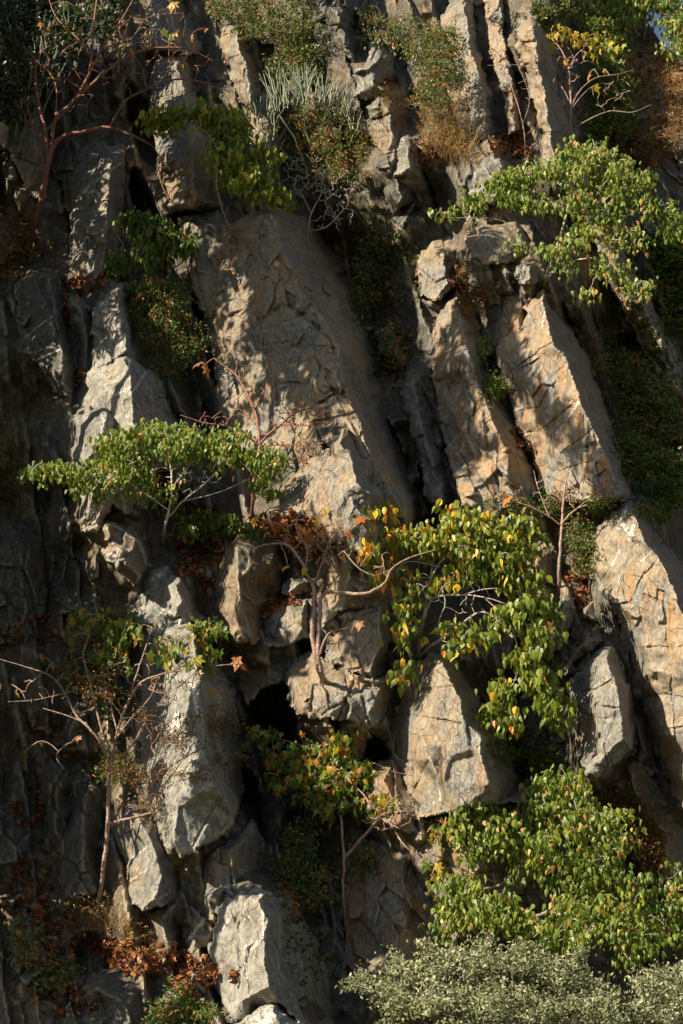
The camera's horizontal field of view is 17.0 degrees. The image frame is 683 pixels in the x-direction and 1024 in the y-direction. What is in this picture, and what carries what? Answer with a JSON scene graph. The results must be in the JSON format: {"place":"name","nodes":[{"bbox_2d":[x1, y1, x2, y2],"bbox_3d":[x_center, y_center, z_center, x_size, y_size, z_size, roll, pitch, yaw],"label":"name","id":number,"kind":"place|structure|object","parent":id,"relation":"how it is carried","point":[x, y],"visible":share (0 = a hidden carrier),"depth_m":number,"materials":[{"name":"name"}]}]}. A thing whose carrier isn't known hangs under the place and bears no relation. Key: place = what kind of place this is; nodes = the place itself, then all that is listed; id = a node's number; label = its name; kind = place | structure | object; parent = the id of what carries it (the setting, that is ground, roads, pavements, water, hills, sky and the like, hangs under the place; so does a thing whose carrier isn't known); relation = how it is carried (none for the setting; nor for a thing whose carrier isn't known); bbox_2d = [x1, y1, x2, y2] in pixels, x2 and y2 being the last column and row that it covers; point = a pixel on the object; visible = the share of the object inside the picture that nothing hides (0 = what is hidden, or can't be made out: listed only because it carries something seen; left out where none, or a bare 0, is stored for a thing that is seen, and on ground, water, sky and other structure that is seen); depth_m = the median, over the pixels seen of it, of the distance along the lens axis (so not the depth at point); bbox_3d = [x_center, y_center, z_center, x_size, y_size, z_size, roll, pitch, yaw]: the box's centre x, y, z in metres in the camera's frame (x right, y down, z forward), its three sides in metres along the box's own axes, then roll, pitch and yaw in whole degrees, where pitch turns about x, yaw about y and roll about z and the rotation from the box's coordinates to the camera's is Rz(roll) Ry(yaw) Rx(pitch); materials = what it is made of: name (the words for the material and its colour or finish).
{"place":"outdoors","nodes":[
{"label":"outdoors","id":0,"kind":"place"},
{"bbox_2d":[0,0,682,1023],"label":"cliff","id":1,"kind":"structure","parent":0,"point":[50,516],"depth_m":42.93,"materials":[{"name":"stone"}]},
{"bbox_2d":[0,803,30,905],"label":"rock slab","id":2,"kind":"object","parent":1,"relation":"on","point":[14,842],"visible":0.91,"depth_m":37.85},
{"bbox_2d":[0,75,46,199],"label":"rock slab","id":3,"kind":"object","parent":1,"relation":"on","point":[28,163],"visible":0.52,"depth_m":48.09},
{"bbox_2d":[0,518,48,643],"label":"rock slab","id":4,"kind":"object","parent":1,"relation":"on","point":[24,588],"visible":0.98,"depth_m":41.23,"materials":[{"name":"stone"}]},
{"bbox_2d":[0,204,53,283],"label":"leafy shrub","id":5,"kind":"object","parent":1,"relation":"on","point":[24,238],"visible":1,"depth_m":46.56,"materials":[{"name":"green plant"}]},
{"bbox_2d":[0,350,69,433],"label":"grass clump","id":6,"kind":"object","parent":1,"relation":"on","point":[15,399],"visible":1,"depth_m":43.55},
{"bbox_2d":[0,917,86,993],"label":"leafy shrub","id":7,"kind":"object","parent":1,"relation":"on","point":[48,973],"visible":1,"depth_m":36.20,"materials":[{"name":"green plant"}]},
{"bbox_2d":[14,268,77,402],"bbox_3d":[-5.865,-3.663,45.508,1.368,4.505,4.734,2,-15,-9],"label":"rock column","id":8,"kind":"object","parent":1,"relation":"on","point":[42,325],"visible":0.91,"depth_m":44.49,"materials":[{"name":"stone"}]},
{"bbox_2d":[0,612,101,1016],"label":"fallen leaves","id":9,"kind":"object","parent":1,"relation":"on","point":[44,920],"visible":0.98,"depth_m":37.36,"materials":[{"name":"plant"}]},
{"bbox_2d":[33,758,71,854],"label":"rock slab","id":10,"kind":"object","parent":1,"relation":"on","point":[52,776],"visible":0.88,"depth_m":38.45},
{"bbox_2d":[0,0,138,157],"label":"finger stemmed bush","id":11,"kind":"object","parent":1,"relation":"on","point":[22,133],"visible":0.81,"depth_m":48.64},
{"bbox_2d":[0,0,141,131],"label":"spiky shrub","id":12,"kind":"object","parent":1,"relation":"on","point":[41,11],"visible":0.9,"depth_m":49.20,"materials":[{"name":"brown plant"}]},
{"bbox_2d":[50,549,108,614],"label":"rock slab","id":13,"kind":"object","parent":1,"relation":"on","point":[92,597],"visible":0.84,"depth_m":41.08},
{"bbox_2d":[58,759,103,898],"bbox_3d":[-4.408,5.311,38.833,0.849,2.814,3.390,1,-15,-5],"label":"rock slab","id":14,"kind":"object","parent":1,"relation":"on","point":[78,869],"visible":0.88,"depth_m":37.72,"materials":[{"name":"stone"}]},
{"bbox_2d":[67,405,115,464],"bbox_3d":[-4.530,-1.487,42.260,1.172,2.154,3.456,2,-15,-6],"label":"boulder","id":15,"kind":"object","parent":1,"relation":"on","point":[85,422],"visible":0.66,"depth_m":41.23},
{"bbox_2d":[67,140,125,284],"bbox_3d":[-5.289,-6.444,48.268,1.462,5.167,4.566,1,-15,-5],"label":"rock slab","id":16,"kind":"object","parent":1,"relation":"on","point":[96,178],"visible":0.85,"depth_m":47.25,"materials":[{"name":"stone"}]},
{"bbox_2d":[57,603,142,789],"bbox_3d":[-4.171,3.124,39.209,1.399,3.521,2.003,3,-15,-11],"label":"shrub","id":17,"kind":"object","parent":1,"relation":"on","point":[81,667],"visible":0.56,"depth_m":39.59,"materials":[{"name":"green plant"}]},
{"bbox_2d":[64,968,151,1023],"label":"rock slab","id":18,"kind":"object","parent":1,"relation":"on","point":[117,991],"visible":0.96,"depth_m":35.70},
{"bbox_2d":[89,282,132,367],"bbox_3d":[-4.603,-3.670,45.560,0.969,3.090,5.033,2,-15,-6],"label":"rock column","id":19,"kind":"object","parent":1,"relation":"on","point":[110,332],"visible":0.91,"depth_m":43.86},
{"bbox_2d":[74,461,150,534],"bbox_3d":[-4.335,-0.274,41.938,1.648,2.346,4.447,0,-15,0],"label":"rock block","id":20,"kind":"object","parent":1,"relation":"on","point":[92,515],"visible":0.47,"depth_m":40.09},
{"bbox_2d":[10,0,230,230],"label":"red barked tree","id":21,"kind":"object","parent":1,"relation":"on","point":[49,149],"visible":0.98,"depth_m":47.62,"materials":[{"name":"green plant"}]},
{"bbox_2d":[93,520,147,585],"bbox_3d":[-4.027,0.673,40.905,1.215,1.912,3.789,0,-15,0],"label":"knobbly outcrop","id":22,"kind":"object","parent":1,"relation":"on","point":[123,549],"visible":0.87,"depth_m":39.60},
{"bbox_2d":[0,603,246,918],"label":"young tree","id":23,"kind":"object","parent":1,"relation":"on","point":[208,632],"visible":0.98,"depth_m":38.20,"materials":[{"name":"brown plant"}]},
{"bbox_2d":[77,355,182,476],"bbox_3d":[-4.147,-1.761,43.840,2.420,3.749,6.296,0,-15,0],"label":"boulder","id":24,"kind":"object","parent":1,"relation":"on","point":[124,390],"visible":0.54,"depth_m":42.30,"materials":[{"name":"stone"}]},
{"bbox_2d":[110,800,177,911],"bbox_3d":[-3.243,5.607,37.786,1.272,2.292,3.886,2,-15,-6],"label":"rock block","id":25,"kind":"object","parent":1,"relation":"on","point":[150,875],"visible":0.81,"depth_m":36.62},
{"bbox_2d":[100,207,201,280],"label":"leafy shrub","id":26,"kind":"object","parent":1,"relation":"on","point":[144,227],"visible":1,"depth_m":45.38,"materials":[{"name":"green plant"}]},
{"bbox_2d":[16,417,294,544],"bbox_3d":[-3.229,-0.608,40.481,4.861,2.018,2.529,0,-15,0],"label":"leafy tree","id":27,"kind":"object","parent":1,"relation":"on","point":[175,445],"visible":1,"depth_m":39.83,"materials":[{"name":"green plant"}]},
{"bbox_2d":[144,903,178,964],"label":"rock block","id":28,"kind":"object","parent":1,"relation":"on","point":[161,920],"visible":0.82,"depth_m":36.31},
{"bbox_2d":[125,575,203,627],"bbox_3d":[-3.183,1.651,40.854,1.640,1.554,3.905,0,-15,0],"label":"rock slab","id":29,"kind":"object","parent":1,"relation":"on","point":[168,600],"visible":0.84,"depth_m":39.46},
{"bbox_2d":[88,928,241,1001],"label":"fallen leaves","id":30,"kind":"object","parent":1,"relation":"on","point":[190,963],"visible":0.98,"depth_m":35.97,"materials":[{"name":"brown plant"}]},
{"bbox_2d":[76,657,254,828],"bbox_3d":[-2.951,3.771,37.324,2.823,2.958,1.843,-7,-16,24],"label":"rusty shrub","id":31,"kind":"object","parent":1,"relation":"on","point":[168,738],"visible":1,"depth_m":37.06,"materials":[{"name":"brown plant"}]},
{"bbox_2d":[122,270,214,381],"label":"trailing shrub","id":32,"kind":"object","parent":1,"relation":"on","point":[148,287],"visible":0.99,"depth_m":44.84,"materials":[{"name":"green plant"}]},
{"bbox_2d":[145,0,203,56],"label":"rock column","id":33,"kind":"object","parent":1,"relation":"on","point":[158,23],"visible":0.72,"depth_m":51.15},
{"bbox_2d":[149,55,206,170],"bbox_3d":[-3.497,-8.855,50.009,1.474,5.286,5.116,2,-15,-6],"label":"rock column","id":34,"kind":"object","parent":1,"relation":"on","point":[174,151],"visible":0.61,"depth_m":49.06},
{"bbox_2d":[140,976,226,1023],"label":"shrub","id":35,"kind":"object","parent":1,"relation":"on","point":[165,1011],"visible":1,"depth_m":34.98,"materials":[{"name":"green plant"}]},
{"bbox_2d":[163,135,209,208],"bbox_3d":[-3.228,-7.451,48.534,1.304,3.611,3.993,2,-15,-7],"label":"rock block","id":36,"kind":"object","parent":1,"relation":"on","point":[193,190],"visible":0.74,"depth_m":46.89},
{"bbox_2d":[135,621,244,858],"bbox_3d":[-2.714,3.857,39.166,2.055,4.714,5.820,0,-15,0],"label":"rock rib","id":37,"kind":"object","parent":1,"relation":"on","point":[196,818],"visible":0.81,"depth_m":37.43,"materials":[{"name":"stone"}]},
{"bbox_2d":[169,495,226,591],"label":"fallen leaves","id":38,"kind":"object","parent":1,"relation":"on","point":[195,558],"visible":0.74,"depth_m":41.27,"materials":[{"name":"plant"}]},
{"bbox_2d":[135,95,296,240],"bbox_3d":[-2.530,-7.114,46.223,3.195,3.134,1.477,-6,-16,20],"label":"leafy tree","id":39,"kind":"object","parent":1,"relation":"on","point":[227,130],"visible":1,"depth_m":46.09,"materials":[{"name":"green plant"}]},
{"bbox_2d":[158,506,276,545],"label":"shrub","id":40,"kind":"object","parent":1,"relation":"on","point":[230,526],"visible":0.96,"depth_m":41.05,"materials":[{"name":"green plant"}]},
{"bbox_2d":[202,819,265,914],"bbox_3d":[-1.849,5.931,38.095,1.225,1.958,4.136,0,-15,0],"label":"boulder","id":41,"kind":"object","parent":1,"relation":"on","point":[228,863],"visible":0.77,"depth_m":36.63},
{"bbox_2d":[220,24,262,107],"bbox_3d":[-2.285,-10.082,51.031,1.213,4.043,4.454,0,-15,0],"label":"rock column","id":42,"kind":"object","parent":1,"relation":"on","point":[243,72],"visible":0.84,"depth_m":49.79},
{"bbox_2d":[214,527,283,644],"bbox_3d":[-1.729,1.226,41.123,1.394,3.095,4.093,0,-15,0],"label":"boulder","id":43,"kind":"object","parent":1,"relation":"on","point":[249,576],"visible":0.9,"depth_m":39.79,"materials":[{"name":"stone"}]},
{"bbox_2d":[230,653,282,706],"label":"rock slab","id":44,"kind":"object","parent":1,"relation":"on","point":[253,682],"visible":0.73,"depth_m":39.70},
{"bbox_2d":[181,355,340,517],"bbox_3d":[-1.353,-1.538,41.300,3.181,3.272,1.354,-8,-17,28],"label":"leafless tree","id":45,"kind":"object","parent":1,"relation":"on","point":[206,370],"visible":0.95,"depth_m":41.29,"materials":[{"name":"red plant"}]},
{"bbox_2d":[203,0,330,86],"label":"hanging shrub","id":46,"kind":"object","parent":1,"relation":"on","point":[295,34],"visible":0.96,"depth_m":50.27,"materials":[{"name":"green plant"}]},
{"bbox_2d":[207,887,333,1023],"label":"boulder","id":47,"kind":"object","parent":1,"relation":"on","point":[250,929],"visible":0.91,"depth_m":34.97,"materials":[{"name":"stone"}]},
{"bbox_2d":[257,784,293,864],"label":"rock slab","id":48,"kind":"object","parent":1,"relation":"on","point":[273,817],"visible":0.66,"depth_m":39.00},
{"bbox_2d":[247,507,323,564],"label":"fallen leaves","id":49,"kind":"object","parent":1,"relation":"on","point":[292,517],"visible":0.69,"depth_m":40.19,"materials":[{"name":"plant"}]},
{"bbox_2d":[263,598,309,647],"bbox_3d":[-0.984,1.907,40.392,0.998,1.409,2.552,0,-15,0],"label":"boulder","id":50,"kind":"object","parent":1,"relation":"on","point":[288,625],"visible":0.88,"depth_m":39.33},
{"bbox_2d":[187,205,418,525],"bbox_3d":[-0.814,-3.063,46.130,5.106,9.393,10.353,0,-15,0],"label":"rock rib","id":51,"kind":"object","parent":1,"relation":"on","point":[267,287],"visible":0.7,"depth_m":44.17,"materials":[{"name":"stone"}]},
{"bbox_2d":[233,57,383,182],"bbox_3d":[-0.710,-8.520,48.535,3.195,2.937,1.462,0,-15,0],"label":"finger stemmed bush","id":52,"kind":"object","parent":1,"relation":"on","point":[306,86],"visible":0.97,"depth_m":48.49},
{"bbox_2d":[259,94,376,190],"bbox_3d":[-0.605,-7.996,48.186,2.652,2.627,1.969,-11,-18,35],"label":"rounded shrub","id":53,"kind":"object","parent":1,"relation":"on","point":[304,145],"visible":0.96,"depth_m":48.42,"materials":[{"name":"green plant"}]},
{"bbox_2d":[261,810,384,912],"bbox_3d":[-0.654,5.758,37.712,2.529,1.747,1.588,9,-18,-31],"label":"leafy shrub","id":54,"kind":"object","parent":1,"relation":"on","point":[318,877],"visible":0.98,"depth_m":37.75,"materials":[{"name":"green plant"}]},
{"bbox_2d":[303,814,348,980],"bbox_3d":[-0.329,6.560,39.395,0.937,3.245,3.715,0,-15,0],"label":"rock slab","id":55,"kind":"object","parent":1,"relation":"on","point":[336,918],"visible":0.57,"depth_m":37.94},
{"bbox_2d":[278,428,384,542],"bbox_3d":[-0.106,-0.522,41.340,2.296,3.272,4.873,0,-15,0],"label":"rock pinnacle","id":56,"kind":"object","parent":1,"relation":"on","point":[333,487],"visible":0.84,"depth_m":39.56,"materials":[{"name":"stone"}]},
{"bbox_2d":[314,0,368,61],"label":"rock column","id":57,"kind":"object","parent":1,"relation":"on","point":[338,16],"visible":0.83,"depth_m":50.67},
{"bbox_2d":[284,650,400,728],"bbox_3d":[0.058,3.056,39.495,2.194,1.910,3.632,0,-15,0],"label":"rock block","id":58,"kind":"object","parent":1,"relation":"on","point":[356,699],"visible":0.84,"depth_m":38.09,"materials":[{"name":"stone"}]},
{"bbox_2d":[250,507,435,683],"bbox_3d":[0.012,1.349,38.312,3.257,3.140,1.074,-4,-15,13],"label":"gnarled tree","id":59,"kind":"object","parent":58,"relation":"on","point":[317,650],"visible":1,"depth_m":38.30,"materials":[{"name":"brown plant"}]},
{"bbox_2d":[241,724,445,928],"bbox_3d":[0.065,5.116,37.680,3.732,3.419,1.151,-8,-17,28],"label":"maple like tree","id":60,"kind":"object","parent":1,"relation":"on","point":[307,773],"visible":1,"depth_m":37.92,"materials":[{"name":"green plant"}]},
{"bbox_2d":[325,602,389,678],"bbox_3d":[0.266,2.166,40.042,1.311,2.183,3.742,0,-15,0],"label":"rock block","id":61,"kind":"object","parent":1,"relation":"on","point":[362,653],"visible":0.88,"depth_m":38.69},
{"bbox_2d":[321,553,402,654],"bbox_3d":[0.346,1.581,41.054,1.678,2.550,4.322,0,-15,0],"label":"rock column","id":62,"kind":"object","parent":1,"relation":"on","point":[355,579],"visible":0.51,"depth_m":39.27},
{"bbox_2d":[343,496,392,551],"bbox_3d":[0.372,0.120,40.170,1.223,1.919,3.489,0,-15,0],"label":"boulder","id":63,"kind":"object","parent":1,"relation":"on","point":[360,531],"visible":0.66,"depth_m":38.56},
{"bbox_2d":[352,41,394,100],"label":"rock block","id":64,"kind":"object","parent":1,"relation":"on","point":[377,67],"visible":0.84,"depth_m":48.85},
{"bbox_2d":[339,222,417,368],"bbox_3d":[0.739,-4.404,46.898,1.613,3.813,2.859,0,-15,0],"label":"leafy shrub","id":65,"kind":"object","parent":1,"relation":"on","point":[371,271],"visible":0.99,"depth_m":47.56,"materials":[{"name":"green plant"}]},
{"bbox_2d":[363,88,411,154],"bbox_3d":[1.071,-8.458,49.498,1.275,3.251,3.929,0,-15,0],"label":"rock block","id":66,"kind":"object","parent":1,"relation":"on","point":[384,127],"visible":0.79,"depth_m":47.99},
{"bbox_2d":[341,838,449,1004],"bbox_3d":[0.943,6.750,38.037,1.963,3.030,3.612,0,-15,0],"label":"rock slab","id":67,"kind":"object","parent":1,"relation":"on","point":[386,900],"visible":0.68,"depth_m":37.28,"materials":[{"name":"stone"}]},
{"bbox_2d":[362,758,428,833],"bbox_3d":[0.916,4.715,38.301,1.263,1.711,2.949,0,-15,0],"label":"rock block","id":68,"kind":"object","parent":1,"relation":"on","point":[385,781],"visible":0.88,"depth_m":37.57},
{"bbox_2d":[376,152,415,227],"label":"rock slab","id":69,"kind":"object","parent":1,"relation":"on","point":[399,195],"visible":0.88,"depth_m":47.13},
{"bbox_2d":[116,73,682,985],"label":"ground ivy","id":70,"kind":"object","parent":1,"relation":"on","point":[338,849],"visible":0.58,"depth_m":46.42,"materials":[{"name":"green plant"}]},
{"bbox_2d":[400,377,452,506],"bbox_3d":[1.779,-1.359,44.557,1.259,3.697,4.383,0,-15,0],"label":"rock column","id":71,"kind":"object","parent":1,"relation":"on","point":[418,412],"visible":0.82,"depth_m":43.34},
{"bbox_2d":[381,9,479,129],"bbox_3d":[1.904,-9.582,48.838,1.649,3.517,2.472,6,-16,-21],"label":"tall shrub","id":72,"kind":"object","parent":1,"relation":"on","point":[437,36],"visible":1,"depth_m":48.45,"materials":[{"name":"green plant"}]},
{"bbox_2d":[271,253,590,924],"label":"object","id":73,"kind":"object","parent":1,"relation":"on","point":[580,581],"visible":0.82,"depth_m":45.58,"materials":[{"name":"plant"}]},
{"bbox_2d":[415,235,458,301],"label":"rock slab","id":74,"kind":"object","parent":1,"relation":"on","point":[435,260],"visible":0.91,"depth_m":46.24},
{"bbox_2d":[404,72,481,173],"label":"dry grass","id":75,"kind":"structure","parent":1,"relation":"on","point":[453,133],"depth_m":47.54,"materials":[{"name":"plant"}]},
{"bbox_2d":[386,653,526,817],"bbox_3d":[2.009,3.805,39.287,2.731,3.493,6.200,0,-15,0],"label":"rock pinnacle","id":76,"kind":"object","parent":1,"relation":"on","point":[436,739],"visible":0.9,"depth_m":37.23,"materials":[{"name":"stone"}]},
{"bbox_2d":[378,76,534,166],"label":"fallen leaves","id":77,"kind":"object","parent":1,"relation":"on","point":[517,151],"visible":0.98,"depth_m":48.21,"materials":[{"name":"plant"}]},
{"bbox_2d":[342,497,577,740],"bbox_3d":[2.062,1.807,38.577,4.002,4.468,2.231,-4,-16,15],"label":"maple like tree","id":78,"kind":"object","parent":1,"relation":"on","point":[471,541],"visible":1,"depth_m":38.35,"materials":[{"name":"green plant"}]},
{"bbox_2d":[393,820,540,941],"bbox_3d":[2.159,6.017,37.913,2.658,2.422,3.345,0,-15,0],"label":"rock slab","id":79,"kind":"object","parent":1,"relation":"on","point":[495,872],"visible":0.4,"depth_m":36.73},
{"bbox_2d":[440,0,498,140],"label":"rock column","id":80,"kind":"object","parent":1,"relation":"on","point":[457,14],"visible":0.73,"depth_m":50.02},
{"bbox_2d":[429,289,538,517],"bbox_3d":[2.781,-2.325,44.687,2.064,6.379,5.229,0,-15,0],"label":"rock column","id":81,"kind":"object","parent":1,"relation":"on","point":[484,454],"visible":0.93,"depth_m":43.14,"materials":[{"name":"stone"}]},
{"bbox_2d":[335,928,645,1023],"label":"silvery shrub","id":82,"kind":"object","parent":1,"relation":"on","point":[494,1004],"visible":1,"depth_m":33.98,"materials":[{"name":"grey plant"}]},
{"bbox_2d":[464,222,528,265],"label":"rock block","id":83,"kind":"object","parent":1,"relation":"on","point":[486,250],"visible":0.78,"depth_m":45.11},
{"bbox_2d":[484,0,520,134],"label":"rock column","id":84,"kind":"object","parent":1,"relation":"on","point":[498,56],"visible":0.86,"depth_m":50.33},
{"bbox_2d":[463,704,570,777],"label":"leafy shrub","id":85,"kind":"object","parent":1,"relation":"on","point":[522,752],"visible":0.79,"depth_m":39.10,"materials":[{"name":"green plant"}]},
{"bbox_2d":[518,691,566,785],"bbox_3d":[3.675,3.914,40.422,1.097,2.323,2.967,0,-15,0],"label":"rock slab","id":86,"kind":"object","parent":1,"relation":"on","point":[533,720],"visible":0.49,"depth_m":39.61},
{"bbox_2d":[418,764,682,979],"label":"leafy tree","id":87,"kind":"object","parent":1,"relation":"on","point":[636,926],"visible":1,"depth_m":35.82,"materials":[{"name":"green plant"}]},
{"bbox_2d":[477,486,623,580],"bbox_3d":[3.979,0.329,41.091,2.834,2.010,1.606,-9,-18,31],"label":"leafy shrub","id":88,"kind":"object","parent":1,"relation":"on","point":[583,528],"visible":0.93,"depth_m":41.22,"materials":[{"name":"green plant"}]},
{"bbox_2d":[421,134,682,306],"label":"leafy tree","id":89,"kind":"object","parent":1,"relation":"on","point":[595,157],"visible":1,"depth_m":43.69,"materials":[{"name":"green plant"}]},
{"bbox_2d":[496,289,631,502],"bbox_3d":[4.257,-2.135,44.335,2.769,5.910,7.096,-2,-15,8],"label":"rock slab","id":90,"kind":"object","parent":1,"relation":"on","point":[560,414],"visible":0.92,"depth_m":42.44,"materials":[{"name":"stone"}]},
{"bbox_2d":[488,24,651,144],"bbox_3d":[4.823,-9.121,48.557,3.381,3.152,1.220,0,-15,0],"label":"leafy tree","id":91,"kind":"object","parent":1,"relation":"on","point":[591,43],"visible":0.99,"depth_m":48.86,"materials":[{"name":"plant"}]},
{"bbox_2d":[521,0,618,31],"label":"leafy shrub","id":92,"kind":"object","parent":1,"relation":"on","point":[549,14],"visible":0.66,"depth_m":50.29,"materials":[{"name":"green plant"}]},
{"bbox_2d":[513,12,682,400],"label":"rock rib","id":93,"kind":"object","parent":1,"relation":"on","point":[531,45],"visible":0.62,"depth_m":47.48,"materials":[{"name":"stone"}]},
{"bbox_2d":[567,645,637,778],"bbox_3d":[4.475,3.396,39.316,1.241,3.058,4.942,-2,-15,8],"label":"rock block","id":94,"kind":"object","parent":1,"relation":"on","point":[600,693],"visible":0.92,"depth_m":37.57,"materials":[{"name":"stone"}]},
{"bbox_2d":[568,9,643,143],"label":"leafy shrub","id":95,"kind":"object","parent":1,"relation":"on","point":[615,125],"visible":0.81,"depth_m":50.65,"materials":[{"name":"green plant"}]},
{"bbox_2d":[590,785,672,880],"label":"shrub","id":96,"kind":"object","parent":1,"relation":"on","point":[619,802],"visible":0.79,"depth_m":37.71,"materials":[{"name":"brown plant"}]},
{"bbox_2d":[596,0,670,57],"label":"slim tree","id":97,"kind":"object","parent":1,"relation":"on","point":[640,8],"visible":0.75,"depth_m":54.52,"materials":[{"name":"green plant"}]},
{"bbox_2d":[588,501,682,807],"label":"rock pillar","id":98,"kind":"object","parent":1,"relation":"on","point":[637,578],"visible":0.98,"depth_m":38.85,"materials":[{"name":"stone"}]},
{"bbox_2d":[592,338,682,454],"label":"leafy shrub","id":99,"kind":"object","parent":1,"relation":"on","point":[659,415],"visible":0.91,"depth_m":45.63,"materials":[{"name":"green plant"}]},
{"bbox_2d":[605,90,682,166],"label":"leafy shrub","id":100,"kind":"object","parent":1,"relation":"on","point":[647,141],"visible":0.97,"depth_m":50.02,"materials":[{"name":"green plant"}]},
{"bbox_2d":[607,426,682,529],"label":"leafy shrub","id":101,"kind":"object","parent":1,"relation":"on","point":[642,457],"visible":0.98,"depth_m":43.01,"materials":[{"name":"green plant"}]},
{"bbox_2d":[611,761,682,887],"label":"rock slab","id":102,"kind":"object","parent":1,"relation":"on","point":[640,779],"visible":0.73,"depth_m":38.15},
{"bbox_2d":[611,47,682,168],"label":"dry grass","id":103,"kind":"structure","parent":1,"relation":"on","point":[650,86],"depth_m":52.35,"materials":[{"name":"plant"}]},
{"bbox_2d":[613,954,682,1023],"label":"silvery shrub","id":104,"kind":"object","parent":1,"relation":"on","point":[671,998],"visible":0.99,"depth_m":34.00,"materials":[{"name":"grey plant"}]},
{"bbox_2d":[630,226,682,341],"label":"leafy shrub","id":105,"kind":"object","parent":1,"relation":"on","point":[673,271],"visible":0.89,"depth_m":47.97,"materials":[{"name":"green plant"}]},
{"bbox_2d":[647,0,682,70],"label":"slim tree","id":106,"kind":"object","parent":1,"relation":"on","point":[673,24],"visible":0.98,"depth_m":54.27,"materials":[{"name":"green plant"}]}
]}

